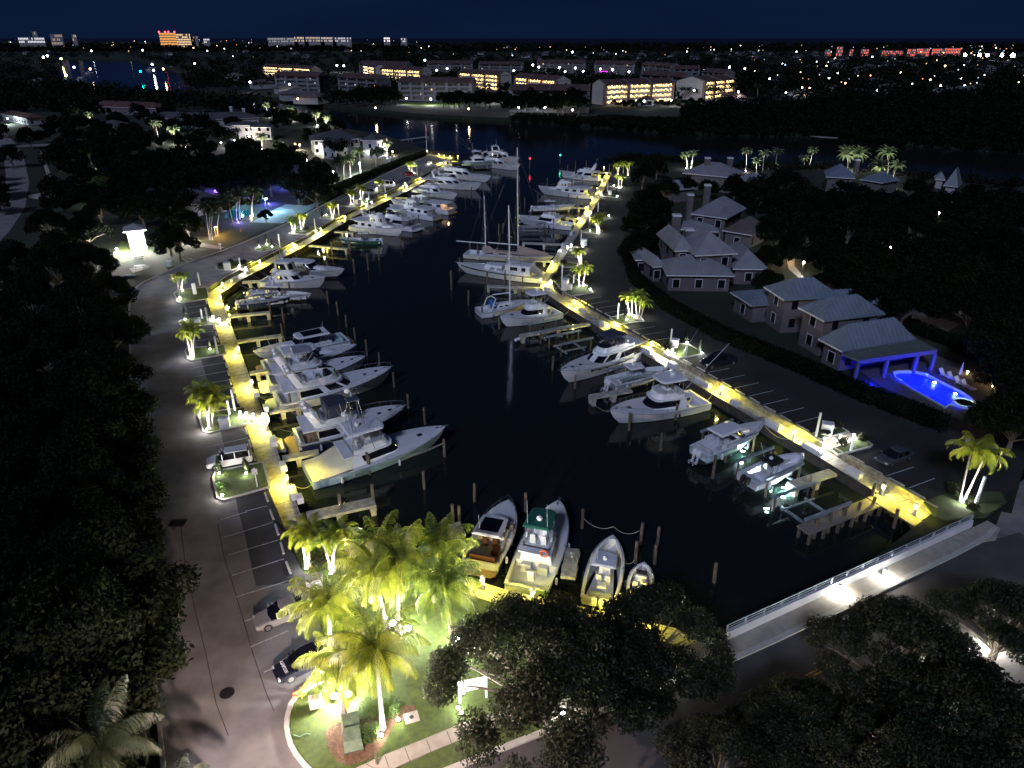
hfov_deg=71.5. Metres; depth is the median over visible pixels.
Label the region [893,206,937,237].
tree
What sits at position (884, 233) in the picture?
tree
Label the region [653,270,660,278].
window
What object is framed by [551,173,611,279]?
retaining wall
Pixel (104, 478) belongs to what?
tree
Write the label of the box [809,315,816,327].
window
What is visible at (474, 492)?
mooring piling
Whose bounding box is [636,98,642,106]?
tree
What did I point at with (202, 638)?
road seams
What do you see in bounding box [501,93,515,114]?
tree
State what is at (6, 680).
tree
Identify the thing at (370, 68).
apartment building
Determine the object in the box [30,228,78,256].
tree
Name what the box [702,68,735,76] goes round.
apartment building
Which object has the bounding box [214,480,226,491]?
shrub
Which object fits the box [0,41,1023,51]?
horizon woods
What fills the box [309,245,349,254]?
finger pier
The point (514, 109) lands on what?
doors and windows
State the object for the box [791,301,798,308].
window
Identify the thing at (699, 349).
cypress shrub
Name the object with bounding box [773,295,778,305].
window
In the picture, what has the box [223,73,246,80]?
house
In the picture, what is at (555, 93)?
tree
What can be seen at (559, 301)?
sidewalk joints
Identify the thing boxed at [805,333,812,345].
window
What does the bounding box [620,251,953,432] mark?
hedge
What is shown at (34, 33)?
tower block
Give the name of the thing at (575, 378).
mooring piling
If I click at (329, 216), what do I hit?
grass island
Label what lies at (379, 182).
palm tree
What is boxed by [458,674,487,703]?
lawn sign
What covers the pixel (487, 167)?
lift
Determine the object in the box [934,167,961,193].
house
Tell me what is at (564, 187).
trawler yacht
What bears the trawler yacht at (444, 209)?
on the harbour water at (519, 417)
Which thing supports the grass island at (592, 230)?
on the car park
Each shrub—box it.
[182,304,187,318]
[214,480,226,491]
[215,455,222,473]
[226,258,236,265]
[240,259,247,265]
[242,454,250,472]
[303,551,330,570]
[358,721,379,745]
[550,273,558,279]
[623,307,627,319]
[662,340,674,348]
[683,328,687,342]
[697,340,702,352]
[819,429,830,434]
[832,420,844,428]
[837,436,848,447]
[856,433,872,440]
[946,479,961,494]
[964,499,980,511]
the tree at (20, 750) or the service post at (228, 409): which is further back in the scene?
the service post at (228, 409)
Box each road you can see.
[0,139,28,239]
[3,133,48,146]
[130,155,1023,767]
[830,284,958,331]
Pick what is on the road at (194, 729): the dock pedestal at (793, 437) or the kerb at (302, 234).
the kerb at (302, 234)
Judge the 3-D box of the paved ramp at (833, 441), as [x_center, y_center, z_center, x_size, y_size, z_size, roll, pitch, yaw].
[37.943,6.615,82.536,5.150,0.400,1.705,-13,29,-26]
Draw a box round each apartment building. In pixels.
[262,63,320,75]
[274,70,329,92]
[337,72,390,91]
[358,60,412,72]
[361,62,382,73]
[380,65,432,81]
[383,63,407,65]
[398,76,476,100]
[427,60,472,73]
[457,68,511,90]
[479,61,523,73]
[509,83,590,112]
[513,72,570,83]
[537,60,584,72]
[592,77,675,104]
[594,60,637,74]
[640,70,694,87]
[641,61,678,72]
[671,65,699,75]
[675,74,735,99]
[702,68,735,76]
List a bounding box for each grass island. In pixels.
[175,287,207,301]
[181,316,215,325]
[186,345,225,359]
[200,408,247,431]
[214,463,267,497]
[217,260,249,268]
[256,243,278,251]
[290,226,314,233]
[321,214,341,218]
[357,198,371,203]
[376,188,391,191]
[555,275,590,294]
[563,262,576,266]
[582,229,601,233]
[612,314,641,323]
[663,344,700,357]
[814,428,845,437]
[832,440,870,452]
[923,491,1006,520]
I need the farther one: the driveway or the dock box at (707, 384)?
the driveway
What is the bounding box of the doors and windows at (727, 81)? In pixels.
[706,81,731,98]
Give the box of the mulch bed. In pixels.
[325,705,415,764]
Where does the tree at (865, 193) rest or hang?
on the ground at (714, 306)
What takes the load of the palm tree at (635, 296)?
on the grass island at (620, 320)
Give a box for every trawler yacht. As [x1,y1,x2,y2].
[348,204,404,236]
[389,187,456,214]
[389,192,442,220]
[537,173,594,198]
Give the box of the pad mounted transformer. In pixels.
[342,711,363,754]
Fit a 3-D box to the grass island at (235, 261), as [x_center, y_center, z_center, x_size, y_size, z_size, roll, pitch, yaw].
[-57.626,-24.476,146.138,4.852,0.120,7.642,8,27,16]
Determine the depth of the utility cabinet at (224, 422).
84.40 m
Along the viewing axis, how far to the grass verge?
46.24 m
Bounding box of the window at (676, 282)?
[672,279,679,287]
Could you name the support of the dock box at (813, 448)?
on the sidewalk at (897, 498)
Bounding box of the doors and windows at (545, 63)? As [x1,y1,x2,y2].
[545,63,583,71]
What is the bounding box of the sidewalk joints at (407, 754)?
[366,732,451,767]
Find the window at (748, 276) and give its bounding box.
[744,272,752,280]
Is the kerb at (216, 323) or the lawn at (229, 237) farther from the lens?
the lawn at (229, 237)
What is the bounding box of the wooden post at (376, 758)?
[374,752,377,764]
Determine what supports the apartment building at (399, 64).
on the ground at (714, 306)
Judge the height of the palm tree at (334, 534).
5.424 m
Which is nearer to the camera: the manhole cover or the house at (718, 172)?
the manhole cover
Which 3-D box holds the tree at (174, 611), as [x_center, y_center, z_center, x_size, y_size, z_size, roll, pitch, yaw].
[-29.432,16.995,50.080,11.262,10.239,10.312,14,29,27]
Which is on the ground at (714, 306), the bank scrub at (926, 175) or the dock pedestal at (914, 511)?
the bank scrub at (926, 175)
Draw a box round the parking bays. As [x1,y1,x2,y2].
[185,300,304,585]
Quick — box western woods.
[0,45,462,111]
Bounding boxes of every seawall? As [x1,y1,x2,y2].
[220,164,457,299]
[540,285,917,524]
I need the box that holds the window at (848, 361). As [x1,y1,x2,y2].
[845,357,851,365]
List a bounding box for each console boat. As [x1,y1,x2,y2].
[234,280,290,310]
[246,265,310,300]
[339,225,383,244]
[528,190,574,212]
[580,535,624,609]
[602,350,667,391]
[624,562,653,592]
[736,444,803,493]
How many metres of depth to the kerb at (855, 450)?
80.54 m
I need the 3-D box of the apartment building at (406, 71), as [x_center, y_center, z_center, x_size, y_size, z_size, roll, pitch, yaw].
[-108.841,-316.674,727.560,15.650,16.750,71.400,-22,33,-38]
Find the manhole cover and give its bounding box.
[219,687,234,698]
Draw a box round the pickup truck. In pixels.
[700,351,737,369]
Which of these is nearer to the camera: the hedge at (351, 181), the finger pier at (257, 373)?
the finger pier at (257, 373)
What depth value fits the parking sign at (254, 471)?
72.96 m
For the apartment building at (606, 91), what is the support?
on the ground at (714, 306)
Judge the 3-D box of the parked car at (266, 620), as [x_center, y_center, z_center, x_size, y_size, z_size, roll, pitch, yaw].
[-18.369,18.175,56.970,4.612,1.432,2.160,-14,29,-27]
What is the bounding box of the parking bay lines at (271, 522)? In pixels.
[183,208,934,672]
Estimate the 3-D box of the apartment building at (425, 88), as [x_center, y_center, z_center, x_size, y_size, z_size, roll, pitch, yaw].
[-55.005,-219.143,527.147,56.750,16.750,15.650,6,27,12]
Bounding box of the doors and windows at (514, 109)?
[513,92,585,110]
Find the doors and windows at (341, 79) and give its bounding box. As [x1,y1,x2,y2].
[341,79,374,88]
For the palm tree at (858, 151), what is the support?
on the ground at (714, 306)
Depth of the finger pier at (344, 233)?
174.05 m
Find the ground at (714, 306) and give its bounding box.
[0,42,1023,767]
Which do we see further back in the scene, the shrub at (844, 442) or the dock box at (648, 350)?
the dock box at (648, 350)
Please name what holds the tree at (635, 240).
on the ground at (714, 306)
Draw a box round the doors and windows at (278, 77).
[278,77,315,91]
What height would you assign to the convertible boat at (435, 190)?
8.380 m
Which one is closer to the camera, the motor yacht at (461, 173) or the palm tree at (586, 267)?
the palm tree at (586, 267)
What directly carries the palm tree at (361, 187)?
on the grass island at (364, 200)
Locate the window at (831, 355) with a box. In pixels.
[826,350,835,363]
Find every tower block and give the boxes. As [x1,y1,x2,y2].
[18,37,45,46]
[32,31,37,36]
[49,34,63,45]
[71,34,77,46]
[158,31,176,45]
[175,34,191,47]
[190,36,198,46]
[203,38,209,45]
[267,38,294,46]
[294,37,304,44]
[305,37,320,45]
[321,37,332,45]
[333,37,351,46]
[384,37,389,44]
[401,38,406,45]
[825,50,831,55]
[836,47,842,55]
[861,49,868,55]
[882,51,902,55]
[907,49,915,56]
[916,49,929,56]
[931,49,943,55]
[944,48,960,55]
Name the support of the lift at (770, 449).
in the harbour water at (519, 417)
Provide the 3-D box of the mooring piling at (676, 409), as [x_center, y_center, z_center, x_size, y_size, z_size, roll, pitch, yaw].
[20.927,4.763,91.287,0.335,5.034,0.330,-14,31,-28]
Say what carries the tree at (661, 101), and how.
on the ground at (714, 306)
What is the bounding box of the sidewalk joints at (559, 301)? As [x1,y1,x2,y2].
[209,173,918,642]
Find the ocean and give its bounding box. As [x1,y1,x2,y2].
[0,38,1023,47]
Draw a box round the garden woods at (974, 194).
[622,176,1023,271]
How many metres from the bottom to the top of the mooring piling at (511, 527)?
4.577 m
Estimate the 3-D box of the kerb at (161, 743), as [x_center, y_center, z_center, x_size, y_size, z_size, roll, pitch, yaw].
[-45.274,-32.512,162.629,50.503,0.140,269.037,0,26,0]
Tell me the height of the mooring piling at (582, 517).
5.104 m
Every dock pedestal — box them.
[284,474,288,486]
[480,575,484,589]
[530,587,534,600]
[791,429,796,439]
[880,483,886,495]
[912,503,918,515]
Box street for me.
[465,532,1023,767]
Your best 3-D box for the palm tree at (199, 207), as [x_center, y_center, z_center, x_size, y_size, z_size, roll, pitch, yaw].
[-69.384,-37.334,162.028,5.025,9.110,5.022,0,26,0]
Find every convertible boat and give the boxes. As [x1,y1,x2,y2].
[249,239,326,288]
[411,173,456,199]
[500,265,566,326]
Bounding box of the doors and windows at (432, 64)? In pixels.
[430,64,470,73]
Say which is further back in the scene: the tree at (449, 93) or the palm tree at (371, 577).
the tree at (449, 93)
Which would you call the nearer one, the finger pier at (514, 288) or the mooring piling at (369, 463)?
the mooring piling at (369, 463)
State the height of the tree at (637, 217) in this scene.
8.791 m
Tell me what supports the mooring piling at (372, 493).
in the harbour water at (519, 417)
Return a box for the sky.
[0,0,1023,37]
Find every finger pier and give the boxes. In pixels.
[229,311,270,321]
[237,334,281,346]
[242,280,260,287]
[249,368,269,380]
[269,403,301,419]
[282,449,318,466]
[306,498,376,522]
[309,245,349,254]
[334,231,355,236]
[401,136,428,140]
[448,522,465,541]
[487,285,540,293]
[519,322,590,343]
[522,242,561,248]
[533,259,551,266]
[561,548,580,579]
[566,217,579,222]
[568,207,585,211]
[588,388,632,405]
[785,469,836,496]
[796,498,879,544]
[867,493,921,529]
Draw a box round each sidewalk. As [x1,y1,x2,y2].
[207,161,720,646]
[356,520,999,767]
[541,175,930,519]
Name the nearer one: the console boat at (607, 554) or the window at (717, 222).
the console boat at (607, 554)
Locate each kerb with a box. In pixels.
[128,155,429,767]
[174,287,209,303]
[178,315,217,326]
[184,344,227,360]
[198,407,249,433]
[212,461,270,500]
[215,259,251,269]
[254,243,281,252]
[284,680,323,767]
[288,226,317,234]
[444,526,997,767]
[553,275,593,295]
[610,313,644,324]
[662,343,704,358]
[810,427,849,440]
[829,437,872,455]
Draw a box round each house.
[1,95,77,124]
[89,101,169,114]
[106,120,126,133]
[123,223,146,250]
[145,106,259,127]
[161,187,226,215]
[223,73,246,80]
[224,121,273,140]
[249,79,274,88]
[272,83,303,93]
[278,89,305,100]
[291,91,328,104]
[308,131,387,159]
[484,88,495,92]
[630,213,767,291]
[637,95,655,105]
[663,179,697,202]
[680,184,764,248]
[682,157,760,192]
[720,92,746,100]
[730,277,915,370]
[787,89,813,98]
[824,159,900,193]
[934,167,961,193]
[942,86,978,90]
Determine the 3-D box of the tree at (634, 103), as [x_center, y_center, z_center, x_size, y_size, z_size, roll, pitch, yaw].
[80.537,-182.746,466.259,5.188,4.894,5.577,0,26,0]
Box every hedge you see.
[300,150,426,205]
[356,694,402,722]
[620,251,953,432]
[897,315,974,355]
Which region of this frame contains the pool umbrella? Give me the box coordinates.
[959,362,963,376]
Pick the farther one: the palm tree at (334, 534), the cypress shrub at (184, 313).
the cypress shrub at (184, 313)
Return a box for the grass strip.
[212,171,418,283]
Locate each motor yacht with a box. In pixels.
[258,336,367,393]
[265,352,393,412]
[284,389,406,453]
[361,206,423,231]
[424,163,481,189]
[436,154,491,181]
[455,259,544,283]
[481,150,519,170]
[487,145,519,162]
[558,328,643,382]
[559,158,602,180]
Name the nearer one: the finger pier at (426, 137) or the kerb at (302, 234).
the kerb at (302, 234)
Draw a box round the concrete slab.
[129,264,150,272]
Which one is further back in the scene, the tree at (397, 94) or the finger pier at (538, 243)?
the tree at (397, 94)
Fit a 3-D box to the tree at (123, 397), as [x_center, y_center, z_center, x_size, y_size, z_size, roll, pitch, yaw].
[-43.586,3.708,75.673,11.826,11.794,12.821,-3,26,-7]
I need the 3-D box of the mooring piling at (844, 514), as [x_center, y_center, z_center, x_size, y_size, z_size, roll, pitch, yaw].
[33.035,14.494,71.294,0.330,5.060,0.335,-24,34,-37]
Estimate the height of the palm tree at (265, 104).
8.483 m
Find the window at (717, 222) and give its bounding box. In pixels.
[714,219,720,227]
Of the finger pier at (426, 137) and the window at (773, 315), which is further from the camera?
the finger pier at (426, 137)
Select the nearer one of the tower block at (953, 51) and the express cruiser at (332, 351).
the express cruiser at (332, 351)
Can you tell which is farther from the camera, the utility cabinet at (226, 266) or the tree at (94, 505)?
the utility cabinet at (226, 266)
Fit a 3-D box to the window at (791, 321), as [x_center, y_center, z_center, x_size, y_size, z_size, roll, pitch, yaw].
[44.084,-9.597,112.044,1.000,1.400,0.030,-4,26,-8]
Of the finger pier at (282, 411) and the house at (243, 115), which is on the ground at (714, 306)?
the house at (243, 115)
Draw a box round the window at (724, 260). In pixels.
[721,256,728,264]
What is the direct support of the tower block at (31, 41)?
on the ground at (714, 306)
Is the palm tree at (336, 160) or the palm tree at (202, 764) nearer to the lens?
the palm tree at (202, 764)
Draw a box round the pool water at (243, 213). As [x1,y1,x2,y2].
[224,210,248,217]
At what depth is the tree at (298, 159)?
224.49 m
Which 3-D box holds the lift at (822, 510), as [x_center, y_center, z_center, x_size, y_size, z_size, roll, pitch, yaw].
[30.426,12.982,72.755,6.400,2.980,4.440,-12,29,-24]
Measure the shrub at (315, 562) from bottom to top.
1.191 m
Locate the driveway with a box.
[253,200,323,222]
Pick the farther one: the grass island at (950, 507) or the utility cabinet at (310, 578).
the grass island at (950, 507)
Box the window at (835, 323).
[831,320,838,329]
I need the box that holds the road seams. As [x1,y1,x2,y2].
[179,518,273,735]
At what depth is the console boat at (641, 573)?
62.79 m
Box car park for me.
[555,173,1023,499]
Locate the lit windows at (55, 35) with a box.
[52,35,62,44]
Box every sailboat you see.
[456,147,553,262]
[475,205,528,318]
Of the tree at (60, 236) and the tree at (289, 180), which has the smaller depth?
the tree at (60, 236)
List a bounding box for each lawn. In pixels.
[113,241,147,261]
[192,222,274,251]
[274,517,738,767]
[327,177,349,184]
[397,102,460,107]
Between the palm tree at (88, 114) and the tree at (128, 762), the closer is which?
the tree at (128, 762)
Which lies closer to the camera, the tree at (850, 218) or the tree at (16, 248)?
the tree at (16, 248)
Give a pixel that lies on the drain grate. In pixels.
(177, 522)
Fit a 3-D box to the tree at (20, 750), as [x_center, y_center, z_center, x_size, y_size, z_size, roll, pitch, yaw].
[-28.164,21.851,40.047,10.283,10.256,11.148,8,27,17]
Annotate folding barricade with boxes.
[292,688,301,701]
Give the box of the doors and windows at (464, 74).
[464,74,496,88]
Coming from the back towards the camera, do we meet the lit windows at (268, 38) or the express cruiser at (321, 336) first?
the lit windows at (268, 38)
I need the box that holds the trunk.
[975,476,986,502]
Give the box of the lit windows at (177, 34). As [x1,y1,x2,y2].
[176,34,191,46]
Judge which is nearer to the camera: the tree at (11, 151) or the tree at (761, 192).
the tree at (761, 192)
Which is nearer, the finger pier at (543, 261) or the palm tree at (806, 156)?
the finger pier at (543, 261)
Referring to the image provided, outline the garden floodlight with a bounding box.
[331,693,338,700]
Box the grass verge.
[399,721,558,767]
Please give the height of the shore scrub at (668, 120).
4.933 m
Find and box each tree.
[0,144,26,168]
[0,238,51,280]
[0,249,16,280]
[0,272,71,316]
[0,542,58,611]
[0,554,175,675]
[0,580,159,700]
[0,591,193,729]
[0,648,37,763]
[0,656,160,767]
[0,698,98,767]
[12,471,153,554]
[14,126,41,148]
[14,238,89,290]
[23,207,67,233]
[25,513,166,574]
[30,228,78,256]
[34,484,166,542]
[35,173,70,194]
[35,408,163,467]
[35,513,202,599]
[36,674,164,767]
[37,142,73,172]
[37,277,129,326]
[43,672,149,767]
[56,369,159,451]
[57,600,147,674]
[58,559,186,643]
[60,239,120,278]
[61,210,114,241]
[65,457,170,513]
[71,337,153,382]
[73,142,95,164]
[78,302,153,350]
[82,196,119,222]
[83,111,93,118]
[83,269,140,306]
[88,175,110,196]
[106,111,126,121]
[117,193,154,224]
[137,753,209,767]
[144,116,161,131]
[145,223,190,256]
[146,192,192,222]
[149,120,161,133]
[154,225,201,261]
[166,124,180,133]
[169,271,190,290]
[170,209,204,234]
[174,317,206,357]
[183,378,231,429]
[193,199,214,239]
[200,200,224,239]
[200,203,220,239]
[213,195,233,234]
[216,192,238,224]
[227,188,247,220]
[230,186,250,218]
[246,186,262,215]
[251,164,284,196]
[255,132,268,144]
[256,209,272,222]
[261,101,269,108]
[270,139,283,148]
[276,563,373,648]
[278,170,308,204]
[280,512,325,567]
[283,150,310,173]
[284,215,301,232]
[290,170,338,212]
[291,617,388,715]
[293,212,309,227]
[296,156,331,173]
[303,514,358,573]
[310,111,320,122]
[317,124,331,131]
[317,601,430,730]
[320,167,339,199]
[322,115,330,122]
[322,529,418,630]
[324,200,339,217]
[328,155,345,167]
[336,509,416,602]
[338,154,352,176]
[343,151,357,177]
[345,189,358,203]
[347,89,363,106]
[352,145,365,170]
[355,184,367,198]
[356,519,448,637]
[368,147,383,160]
[370,83,381,101]
[374,179,385,190]
[375,146,387,164]
[378,87,394,105]
[383,139,391,155]
[389,90,403,104]
[398,540,484,647]
[400,511,479,602]
[405,161,416,171]
[418,589,653,767]
[435,91,448,107]
[442,91,455,107]
[446,91,460,104]
[453,89,463,106]
[456,92,469,108]
[464,91,474,107]
[469,95,480,108]
[473,89,487,107]
[480,93,491,103]
[486,91,496,107]
[493,89,505,108]
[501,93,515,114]
[508,92,524,113]
[514,89,538,112]
[518,605,676,740]
[523,86,536,113]
[526,92,544,112]
[538,93,555,113]
[551,90,563,114]
[551,93,572,113]
[559,93,577,113]
[565,86,579,113]
[570,260,593,285]
[571,245,587,264]
[572,88,591,114]
[589,212,605,232]
[601,579,738,720]
[613,162,622,173]
[614,174,625,186]
[616,230,660,255]
[618,287,652,320]
[619,160,633,173]
[619,207,661,233]
[626,185,663,207]
[628,162,655,188]
[631,101,637,106]
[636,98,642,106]
[650,160,668,179]
[653,176,679,202]
[653,711,781,767]
[656,99,663,105]
[675,174,699,189]
[681,149,698,167]
[698,179,721,193]
[720,173,744,199]
[723,672,871,767]
[740,147,752,170]
[742,183,774,214]
[747,173,775,198]
[750,268,784,288]
[751,149,770,172]
[754,188,799,214]
[754,244,783,266]
[755,211,793,246]
[767,168,802,188]
[770,147,783,163]
[779,220,825,259]
[787,177,822,197]
[798,146,818,164]
[799,238,847,270]
[803,594,1003,723]
[806,690,966,767]
[807,187,848,211]
[812,270,843,288]
[817,204,873,243]
[836,144,871,167]
[842,184,881,207]
[844,220,909,257]
[847,276,912,316]
[850,651,1023,767]
[869,156,889,172]
[877,275,944,323]
[878,144,896,172]
[889,159,906,175]
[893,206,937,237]
[923,576,1023,667]
[936,284,1013,336]
[944,430,1014,501]
[958,311,1023,381]
[962,387,1023,454]
[972,351,1023,393]
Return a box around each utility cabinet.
[191,283,196,293]
[194,317,200,325]
[218,415,229,428]
[223,262,230,270]
[305,571,322,590]
[308,694,321,709]
[561,277,568,290]
[581,238,587,245]
[670,338,678,347]
[821,420,834,435]
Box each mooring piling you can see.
[280,323,283,337]
[281,307,284,322]
[337,493,341,507]
[365,339,367,354]
[367,456,370,474]
[370,484,374,500]
[378,352,380,366]
[392,372,395,387]
[406,393,409,408]
[422,407,426,424]
[422,470,425,489]
[442,438,445,456]
[451,503,454,522]
[457,505,460,522]
[473,483,475,501]
[510,523,513,531]
[524,492,526,511]
[551,356,553,370]
[574,375,576,388]
[581,509,584,528]
[628,412,630,430]
[633,540,638,563]
[639,522,643,544]
[653,544,657,564]
[656,526,660,545]
[659,433,662,450]
[674,403,678,419]
[711,455,716,478]
[712,562,717,582]
[812,518,819,538]
[826,512,832,533]
[840,507,847,527]
[854,501,861,521]
[868,496,876,515]
[870,483,876,500]
[892,509,899,528]
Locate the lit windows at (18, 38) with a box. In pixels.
[18,38,44,42]
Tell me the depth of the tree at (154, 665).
44.68 m
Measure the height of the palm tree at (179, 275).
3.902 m
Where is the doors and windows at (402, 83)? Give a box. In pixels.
[402,83,468,99]
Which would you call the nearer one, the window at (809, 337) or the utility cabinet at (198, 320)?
the window at (809, 337)
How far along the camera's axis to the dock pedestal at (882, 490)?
73.54 m
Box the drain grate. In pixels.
[168,519,187,525]
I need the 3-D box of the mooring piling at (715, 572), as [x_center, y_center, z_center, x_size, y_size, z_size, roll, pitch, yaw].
[18.162,18.017,64.028,0.330,4.802,0.335,3,26,10]
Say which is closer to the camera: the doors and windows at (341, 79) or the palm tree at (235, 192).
the palm tree at (235, 192)
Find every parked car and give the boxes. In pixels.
[206,443,252,470]
[252,593,310,631]
[272,641,334,683]
[362,187,377,194]
[379,179,395,187]
[403,171,416,175]
[874,445,913,467]
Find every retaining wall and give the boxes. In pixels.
[208,159,450,288]
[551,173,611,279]
[562,292,937,511]
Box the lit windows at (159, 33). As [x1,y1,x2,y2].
[159,33,176,44]
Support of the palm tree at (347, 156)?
on the lawn at (341, 179)
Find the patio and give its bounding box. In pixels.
[859,354,991,418]
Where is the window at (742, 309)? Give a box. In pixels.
[740,302,745,313]
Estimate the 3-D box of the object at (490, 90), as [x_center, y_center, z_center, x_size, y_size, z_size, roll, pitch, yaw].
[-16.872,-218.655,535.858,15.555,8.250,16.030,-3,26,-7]
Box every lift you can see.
[245,292,279,311]
[470,161,492,170]
[518,221,546,232]
[527,318,569,343]
[547,329,593,356]
[605,361,656,385]
[700,419,758,462]
[735,446,803,496]
[772,480,851,534]
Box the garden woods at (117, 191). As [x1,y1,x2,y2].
[0,89,349,210]
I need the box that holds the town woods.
[374,48,1023,101]
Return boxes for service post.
[213,336,218,353]
[226,400,230,414]
[230,389,235,410]
[815,412,821,435]
[850,436,854,450]
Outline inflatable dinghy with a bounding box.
[276,438,286,452]
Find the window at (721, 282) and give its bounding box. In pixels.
[717,279,725,287]
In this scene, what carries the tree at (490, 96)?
on the ground at (714, 306)
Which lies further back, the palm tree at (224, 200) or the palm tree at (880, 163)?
the palm tree at (880, 163)
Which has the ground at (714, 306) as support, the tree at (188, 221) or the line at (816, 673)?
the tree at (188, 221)
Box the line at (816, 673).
[804,663,844,704]
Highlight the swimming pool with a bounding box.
[892,370,973,409]
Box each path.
[28,151,51,198]
[195,243,223,248]
[787,258,803,277]
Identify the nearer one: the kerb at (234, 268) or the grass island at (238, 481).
the grass island at (238, 481)
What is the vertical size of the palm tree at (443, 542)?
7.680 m
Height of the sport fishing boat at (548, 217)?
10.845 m
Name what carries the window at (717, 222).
in the house at (720, 217)
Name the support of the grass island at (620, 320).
on the car park
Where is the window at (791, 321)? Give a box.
[788,319,794,326]
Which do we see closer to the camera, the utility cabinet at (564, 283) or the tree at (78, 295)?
the tree at (78, 295)
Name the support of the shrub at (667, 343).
on the grass island at (680, 349)
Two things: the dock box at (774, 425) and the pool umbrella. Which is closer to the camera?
the dock box at (774, 425)
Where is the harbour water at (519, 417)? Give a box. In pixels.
[57,59,1023,639]
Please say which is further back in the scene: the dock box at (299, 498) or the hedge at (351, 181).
the hedge at (351, 181)
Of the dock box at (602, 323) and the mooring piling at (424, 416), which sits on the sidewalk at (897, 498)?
the dock box at (602, 323)
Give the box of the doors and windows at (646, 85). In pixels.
[607,85,670,103]
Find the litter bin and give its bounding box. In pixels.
[165,260,172,266]
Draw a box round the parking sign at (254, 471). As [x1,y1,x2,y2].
[251,468,257,486]
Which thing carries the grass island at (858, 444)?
on the car park
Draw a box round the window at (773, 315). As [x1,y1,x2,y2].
[770,311,775,323]
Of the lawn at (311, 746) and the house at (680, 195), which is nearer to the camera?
the lawn at (311, 746)
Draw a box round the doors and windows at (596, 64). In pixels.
[596,64,632,73]
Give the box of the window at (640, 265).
[638,263,643,270]
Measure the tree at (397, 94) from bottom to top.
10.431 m
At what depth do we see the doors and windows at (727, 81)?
546.44 m
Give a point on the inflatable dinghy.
(280, 447)
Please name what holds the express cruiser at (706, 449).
on the lift at (702, 431)
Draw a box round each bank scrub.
[509,111,1023,150]
[601,150,1023,189]
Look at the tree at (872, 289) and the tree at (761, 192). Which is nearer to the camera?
the tree at (872, 289)
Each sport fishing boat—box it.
[266,388,448,489]
[462,143,493,166]
[504,497,569,597]
[516,198,575,230]
[607,330,724,423]
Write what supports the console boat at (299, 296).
on the harbour water at (519, 417)
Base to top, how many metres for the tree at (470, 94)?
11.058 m
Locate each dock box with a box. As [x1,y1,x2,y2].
[230,276,237,282]
[253,389,259,397]
[262,412,269,422]
[263,403,268,411]
[268,435,277,446]
[279,460,286,471]
[287,484,297,500]
[296,493,303,504]
[578,307,586,313]
[599,320,608,327]
[642,346,653,354]
[668,360,677,368]
[694,377,703,384]
[702,381,711,388]
[730,398,740,406]
[765,418,783,431]
[802,441,824,456]
[845,466,863,479]
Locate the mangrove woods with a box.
[675,88,1023,143]
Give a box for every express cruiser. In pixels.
[253,327,354,358]
[255,336,356,375]
[270,256,343,278]
[461,495,517,578]
[688,417,763,465]
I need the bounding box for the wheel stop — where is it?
[285,561,291,573]
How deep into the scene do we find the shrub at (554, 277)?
136.49 m
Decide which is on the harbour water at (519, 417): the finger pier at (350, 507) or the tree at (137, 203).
the finger pier at (350, 507)
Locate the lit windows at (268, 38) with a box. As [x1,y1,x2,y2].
[268,38,293,41]
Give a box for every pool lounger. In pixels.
[939,368,949,378]
[947,371,960,380]
[954,375,967,386]
[961,379,975,390]
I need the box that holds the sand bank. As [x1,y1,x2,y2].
[812,136,836,138]
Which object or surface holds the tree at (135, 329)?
on the ground at (714, 306)
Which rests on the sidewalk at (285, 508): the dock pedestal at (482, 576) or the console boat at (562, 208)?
the dock pedestal at (482, 576)
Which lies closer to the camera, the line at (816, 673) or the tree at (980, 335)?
the line at (816, 673)
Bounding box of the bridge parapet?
[726,514,973,639]
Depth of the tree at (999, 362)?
85.76 m
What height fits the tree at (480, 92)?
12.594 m
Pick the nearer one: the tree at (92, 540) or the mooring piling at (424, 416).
the tree at (92, 540)
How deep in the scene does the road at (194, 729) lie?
61.78 m
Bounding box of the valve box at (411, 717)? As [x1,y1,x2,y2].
[403,710,419,724]
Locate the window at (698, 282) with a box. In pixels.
[694,279,702,287]
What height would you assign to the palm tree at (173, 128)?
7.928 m
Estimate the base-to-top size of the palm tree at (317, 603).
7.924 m
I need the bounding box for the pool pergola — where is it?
[843,336,937,380]
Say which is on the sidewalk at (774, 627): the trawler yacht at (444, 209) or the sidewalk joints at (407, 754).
the sidewalk joints at (407, 754)
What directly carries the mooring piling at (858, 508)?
in the harbour water at (519, 417)
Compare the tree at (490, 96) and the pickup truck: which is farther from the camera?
the tree at (490, 96)
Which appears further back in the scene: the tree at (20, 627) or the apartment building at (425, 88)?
the apartment building at (425, 88)
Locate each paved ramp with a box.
[208,317,218,324]
[235,266,248,271]
[238,412,252,422]
[663,350,674,357]
[818,432,857,450]
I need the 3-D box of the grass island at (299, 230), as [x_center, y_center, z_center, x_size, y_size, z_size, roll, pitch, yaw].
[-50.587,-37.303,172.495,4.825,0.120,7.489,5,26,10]
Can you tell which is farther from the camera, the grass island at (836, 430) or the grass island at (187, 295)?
the grass island at (187, 295)
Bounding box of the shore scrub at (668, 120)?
[293,110,699,130]

